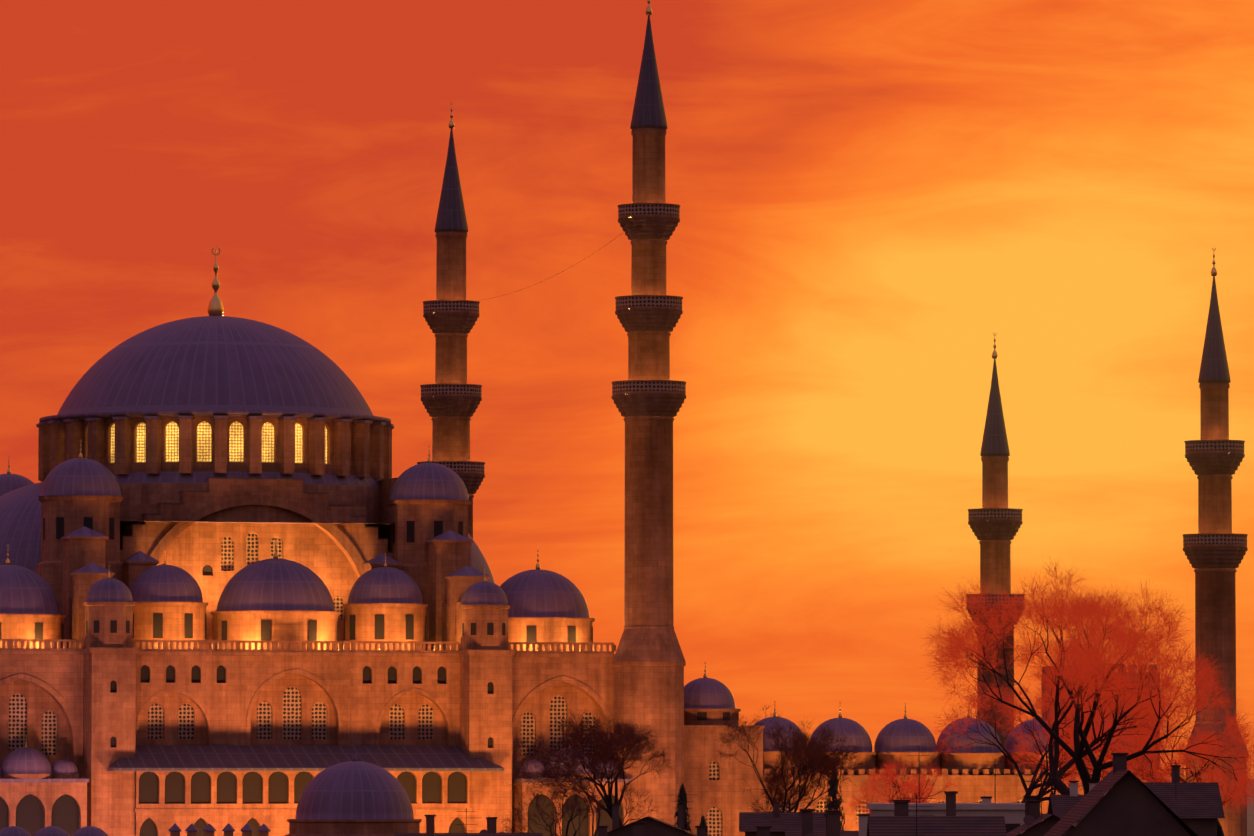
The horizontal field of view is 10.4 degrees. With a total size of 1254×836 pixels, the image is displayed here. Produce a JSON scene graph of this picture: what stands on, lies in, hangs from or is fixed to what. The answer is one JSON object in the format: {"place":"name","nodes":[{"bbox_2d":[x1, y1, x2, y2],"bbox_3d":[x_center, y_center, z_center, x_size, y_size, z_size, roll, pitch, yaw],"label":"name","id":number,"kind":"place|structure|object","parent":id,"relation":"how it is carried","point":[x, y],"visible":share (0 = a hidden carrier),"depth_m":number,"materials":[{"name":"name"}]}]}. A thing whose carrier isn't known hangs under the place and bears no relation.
{"place":"outdoors","nodes":[
{"label":"outdoors","id":0,"kind":"place"},
{"bbox_2d":[0,823,269,835],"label":"domes","id":1,"kind":"structure","parent":0,"point":[209,829],"depth_m":456.43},
{"bbox_2d":[394,815,542,835],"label":"house","id":2,"kind":"structure","parent":0,"point":[430,825],"depth_m":302.81,"materials":[{"name":"stone"}]},
{"bbox_2d":[480,817,504,832],"bbox_3d":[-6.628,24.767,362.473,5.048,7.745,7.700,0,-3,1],"label":"chimney","id":3,"kind":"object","parent":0,"point":[491,824],"depth_m":361.34,"materials":[{"name":"stone"}]},
{"bbox_2d":[597,822,644,835],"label":"chimneys","id":4,"kind":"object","parent":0,"point":[637,829],"depth_m":334.68,"materials":[{"name":"brick"}]},
{"bbox_2d":[0,0,1253,777],"label":"sky","id":5,"kind":"structure","parent":0,"point":[868,193],"materials":[{"name":"orange"}]},
{"bbox_2d":[597,803,696,835],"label":"house","id":6,"kind":"structure","parent":0,"point":[652,826],"depth_m":379.04,"materials":[{"name":"stone"}]},
{"bbox_2d":[674,783,691,831],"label":"cypress","id":7,"kind":"object","parent":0,"point":[687,827],"visible":0.62,"depth_m":528.75,"materials":[{"name":"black plant"}]},
{"bbox_2d":[700,815,708,835],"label":"cypress","id":8,"kind":"object","parent":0,"point":[703,822],"visible":0.54,"depth_m":533.73,"materials":[{"name":"black plant"}]},
{"bbox_2d":[695,826,771,835],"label":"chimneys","id":9,"kind":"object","parent":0,"point":[761,830],"depth_m":291.40,"materials":[{"name":"brick"}]},
{"bbox_2d":[455,755,1185,835],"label":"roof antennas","id":10,"kind":"object","parent":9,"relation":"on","point":[916,798],"visible":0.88,"depth_m":301.14,"materials":[{"name":"black metal"}]},
{"bbox_2d":[739,801,827,835],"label":"house","id":11,"kind":"structure","parent":0,"point":[778,821],"depth_m":400.60,"materials":[{"name":"stone"}]},
{"bbox_2d":[800,809,841,835],"bbox_3d":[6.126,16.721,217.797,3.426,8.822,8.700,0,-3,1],"label":"chimney","id":12,"kind":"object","parent":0,"point":[832,822],"depth_m":219.07,"materials":[{"name":"stone"}]},
{"bbox_2d":[785,814,869,835],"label":"house","id":13,"kind":"structure","parent":0,"point":[863,821],"depth_m":341.45,"materials":[{"name":"stone"}]},
{"bbox_2d":[824,766,844,830],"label":"cypress","id":14,"kind":"object","parent":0,"point":[834,792],"visible":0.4,"depth_m":528.57,"materials":[{"name":"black plant"}]},
{"bbox_2d":[867,791,1006,835],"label":"house","id":15,"kind":"structure","parent":0,"point":[901,822],"depth_m":232.16,"materials":[{"name":"stone"}]},
{"bbox_2d":[1007,796,1074,835],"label":"house","id":16,"kind":"structure","parent":0,"point":[1034,824],"depth_m":270.46,"materials":[{"name":"stone"}]},
{"bbox_2d":[1047,781,1112,825],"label":"house","id":17,"kind":"structure","parent":0,"point":[1060,806],"depth_m":361.42,"materials":[{"name":"stone"}]},
{"bbox_2d":[1142,765,1224,835],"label":"house","id":18,"kind":"structure","parent":0,"point":[1197,808],"depth_m":330.44,"materials":[{"name":"stone"}]},
{"bbox_2d":[1247,779,1253,835],"bbox_3d":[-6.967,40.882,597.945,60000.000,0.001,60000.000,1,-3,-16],"label":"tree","id":19,"kind":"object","parent":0,"point":[1250,823],"depth_m":1690.73,"materials":[{"name":"plant"}]},
{"bbox_2d":[284,737,421,835],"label":"dome","id":20,"kind":"structure","parent":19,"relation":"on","point":[354,797],"depth_m":476.23,"materials":[{"name":"metal"}]},
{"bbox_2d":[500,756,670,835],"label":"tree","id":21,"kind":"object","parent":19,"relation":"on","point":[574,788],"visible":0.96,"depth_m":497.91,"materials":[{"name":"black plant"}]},
{"bbox_2d":[505,709,673,825],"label":"tree","id":22,"kind":"object","parent":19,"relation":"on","point":[627,734],"visible":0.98,"depth_m":518.76,"materials":[{"name":"brown plant"}]},
{"bbox_2d":[0,0,1247,835],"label":"mosque","id":23,"kind":"structure","parent":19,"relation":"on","point":[246,579],"depth_m":570.29,"materials":[{"name":"stone"}]},
{"bbox_2d":[472,231,624,301],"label":"cable","id":24,"kind":"object","parent":23,"relation":"attached to","point":[554,275],"visible":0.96,"depth_m":594.02,"materials":[{"name":"black plastic"}]},
{"bbox_2d":[712,705,868,811],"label":"tree","id":25,"kind":"object","parent":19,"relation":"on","point":[822,764],"visible":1,"depth_m":517.90,"materials":[{"name":"brown plant"}]},
{"bbox_2d":[846,757,959,815],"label":"tree","id":26,"kind":"object","parent":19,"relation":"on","point":[889,780],"visible":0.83,"depth_m":537.69,"materials":[{"name":"red plant"}]},
{"bbox_2d":[867,796,1024,835],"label":"building","id":27,"kind":"structure","parent":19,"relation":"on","point":[1013,814],"depth_m":298.81,"materials":[{"name":"stone"}]},
{"bbox_2d":[928,675,1181,802],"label":"tree","id":28,"kind":"object","parent":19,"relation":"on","point":[1035,785],"visible":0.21,"depth_m":500.28,"materials":[{"name":"black plant"}]},
{"bbox_2d":[919,555,1253,819],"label":"tree","id":29,"kind":"object","parent":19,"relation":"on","point":[1093,664],"visible":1,"depth_m":446.80,"materials":[{"name":"red plant"}]},
{"bbox_2d":[1044,753,1197,835],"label":"house","id":30,"kind":"structure","parent":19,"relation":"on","point":[1129,803],"depth_m":238.88,"materials":[{"name":"stone"}]},
{"bbox_2d":[1059,684,1253,835],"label":"tree","id":31,"kind":"object","parent":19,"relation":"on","point":[1136,746],"visible":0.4,"depth_m":463.17,"materials":[{"name":"red plant"}]}
]}

